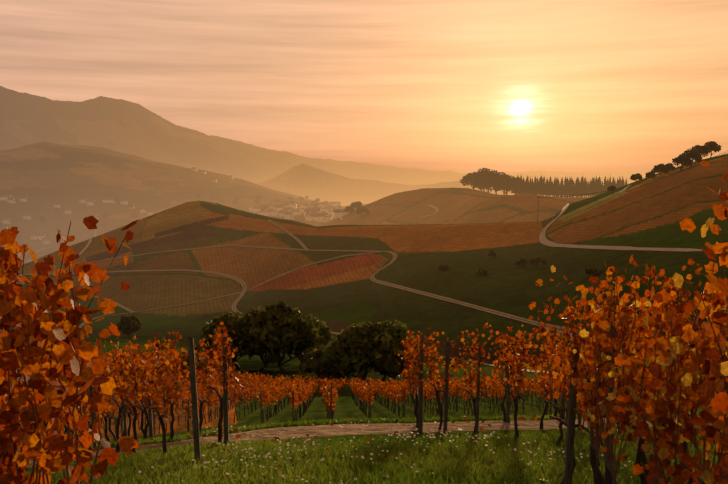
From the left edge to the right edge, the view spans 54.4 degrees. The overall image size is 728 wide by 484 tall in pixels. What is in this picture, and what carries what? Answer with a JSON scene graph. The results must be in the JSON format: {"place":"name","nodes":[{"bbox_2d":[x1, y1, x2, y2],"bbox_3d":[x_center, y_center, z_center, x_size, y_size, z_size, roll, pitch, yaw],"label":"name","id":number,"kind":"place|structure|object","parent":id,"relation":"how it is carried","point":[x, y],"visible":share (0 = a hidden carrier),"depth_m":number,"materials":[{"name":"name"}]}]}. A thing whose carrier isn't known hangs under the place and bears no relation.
{"place":"outdoors","nodes":[
{"label":"outdoors","id":0,"kind":"place"},
{"bbox_2d":[21,246,59,265],"bbox_3d":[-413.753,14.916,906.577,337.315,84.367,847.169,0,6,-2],"label":"valley road","id":1,"kind":"structure","parent":0,"point":[28,261],"depth_m":1264.68,"materials":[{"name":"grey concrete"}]},
{"bbox_2d":[16,269,553,372],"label":"dirt road","id":2,"kind":"structure","parent":0,"point":[244,286],"depth_m":414.26,"materials":[{"name":"brown soil"}]},
{"bbox_2d":[0,141,721,384],"bbox_3d":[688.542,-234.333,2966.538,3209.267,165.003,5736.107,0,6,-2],"label":"tree","id":3,"kind":"object","parent":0,"point":[363,347],"depth_m":144.88,"materials":[{"name":"green plant"}]},
{"bbox_2d":[0,86,727,477],"bbox_3d":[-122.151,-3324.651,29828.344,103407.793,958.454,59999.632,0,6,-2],"label":"hilly terrain","id":4,"kind":"structure","parent":0,"point":[70,154],"depth_m":411.74,"materials":[{"name":"green plant"}]},
{"bbox_2d":[79,230,96,255],"bbox_3d":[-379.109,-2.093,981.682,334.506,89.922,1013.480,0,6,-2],"label":"dirt road","id":5,"kind":"structure","parent":4,"relation":"on","point":[86,246],"depth_m":516.36,"materials":[{"name":"beige soil"}]},
{"bbox_2d":[79,312,132,327],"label":"dirt road","id":6,"kind":"structure","parent":4,"relation":"on","point":[82,324],"depth_m":353.11,"materials":[{"name":"brown soil"}]},
{"bbox_2d":[69,291,244,311],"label":"dirt road","id":7,"kind":"structure","parent":4,"relation":"on","point":[124,307],"depth_m":388.59,"materials":[{"name":"brown soil"}]},
{"bbox_2d":[0,164,362,255],"bbox_3d":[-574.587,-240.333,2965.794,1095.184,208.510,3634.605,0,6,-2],"label":"village house walls","id":8,"kind":"structure","parent":4,"relation":"on","point":[307,216],"depth_m":1600.76,"materials":[{"name":"beige paint"}]},
{"bbox_2d":[3,169,343,253],"bbox_3d":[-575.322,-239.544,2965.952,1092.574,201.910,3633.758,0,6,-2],"label":"house windows","id":9,"kind":"structure","parent":8,"relation":"in","point":[214,181],"depth_m":1491.63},
{"bbox_2d":[0,167,361,240],"bbox_3d":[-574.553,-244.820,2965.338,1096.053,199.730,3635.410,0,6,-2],"label":"village houses","id":10,"kind":"structure","parent":8,"relation":"on","point":[335,209],"depth_m":1630.03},
{"bbox_2d":[86,245,379,262],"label":"cross track","id":11,"kind":"object","parent":4,"relation":"on","point":[243,246],"visible":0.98,"depth_m":460.59,"materials":[{"name":"beige soil"}]},
{"bbox_2d":[268,220,307,249],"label":"track","id":12,"kind":"object","parent":4,"relation":"on","point":[296,239],"visible":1,"depth_m":462.92,"materials":[{"name":"brown soil"}]},
{"bbox_2d":[248,251,383,289],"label":"road","id":13,"kind":"structure","parent":4,"relation":"on","point":[306,265],"depth_m":394.72,"materials":[{"name":"brown soil"}]},
{"bbox_2d":[0,160,727,483],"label":"vine","id":14,"kind":"object","parent":4,"relation":"on","point":[47,380],"depth_m":4.05,"materials":[{"name":"orange plant"}]},
{"bbox_2d":[25,413,710,482],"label":"fallen leaves","id":15,"kind":"object","parent":4,"relation":"on","point":[286,442],"visible":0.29,"depth_m":13.53,"materials":[{"name":"orange plant"}]},
{"bbox_2d":[24,411,726,483],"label":"grass","id":16,"kind":"structure","parent":4,"relation":"on","point":[469,461],"depth_m":10.22,"materials":[{"name":"green plant"}]},
{"bbox_2d":[138,420,632,483],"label":"daisy flowers","id":17,"kind":"object","parent":4,"relation":"on","point":[288,452],"visible":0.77,"depth_m":11.34,"materials":[{"name":"white plant"}]},
{"bbox_2d":[67,327,727,483],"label":"vineyard posts","id":18,"kind":"object","parent":4,"relation":"on","point":[570,438],"visible":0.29,"depth_m":12.44,"materials":[{"name":"brown wood"}]},
{"bbox_2d":[70,337,709,444],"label":"vine wires","id":19,"kind":"object","parent":18,"relation":"attached to","point":[449,375],"visible":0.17,"depth_m":12.65,"materials":[{"name":"grey metal"}]},
{"bbox_2d":[420,205,438,217],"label":"road","id":20,"kind":"structure","parent":4,"relation":"on","point":[436,208],"depth_m":913.58,"materials":[{"name":"beige soil"}]},
{"bbox_2d":[518,175,599,197],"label":"tree trunks","id":21,"kind":"object","parent":4,"relation":"on","point":[566,195],"visible":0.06,"depth_m":916.75,"materials":[{"name":"brown plant"}]},
{"bbox_2d":[511,174,627,195],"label":"conifer forest","id":22,"kind":"object","parent":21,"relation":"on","point":[570,187],"visible":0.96,"depth_m":913.38,"materials":[{"name":"green plant"}]},
{"bbox_2d":[561,185,629,219],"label":"dirt track","id":23,"kind":"structure","parent":4,"relation":"on","point":[594,204],"depth_m":381.44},
{"bbox_2d":[0,0,727,171],"label":"sky","id":24,"kind":"structure","parent":0,"point":[430,85],"materials":[{"name":"orange"}]},
{"bbox_2d":[370,251,689,345],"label":"dirt road","id":25,"kind":"structure","parent":0,"point":[492,311],"depth_m":279.24,"materials":[{"name":"brown soil"}]},
{"bbox_2d":[539,203,702,251],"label":"road","id":26,"kind":"structure","parent":0,"point":[543,240],"depth_m":303.80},
{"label":"utility pole","id":27,"kind":"object","parent":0,"visible":0},
{"bbox_2d":[561,151,727,196],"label":"hedge","id":28,"kind":"object","parent":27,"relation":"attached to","point":[649,180],"visible":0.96,"depth_m":359.97,"materials":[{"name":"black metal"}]}
]}

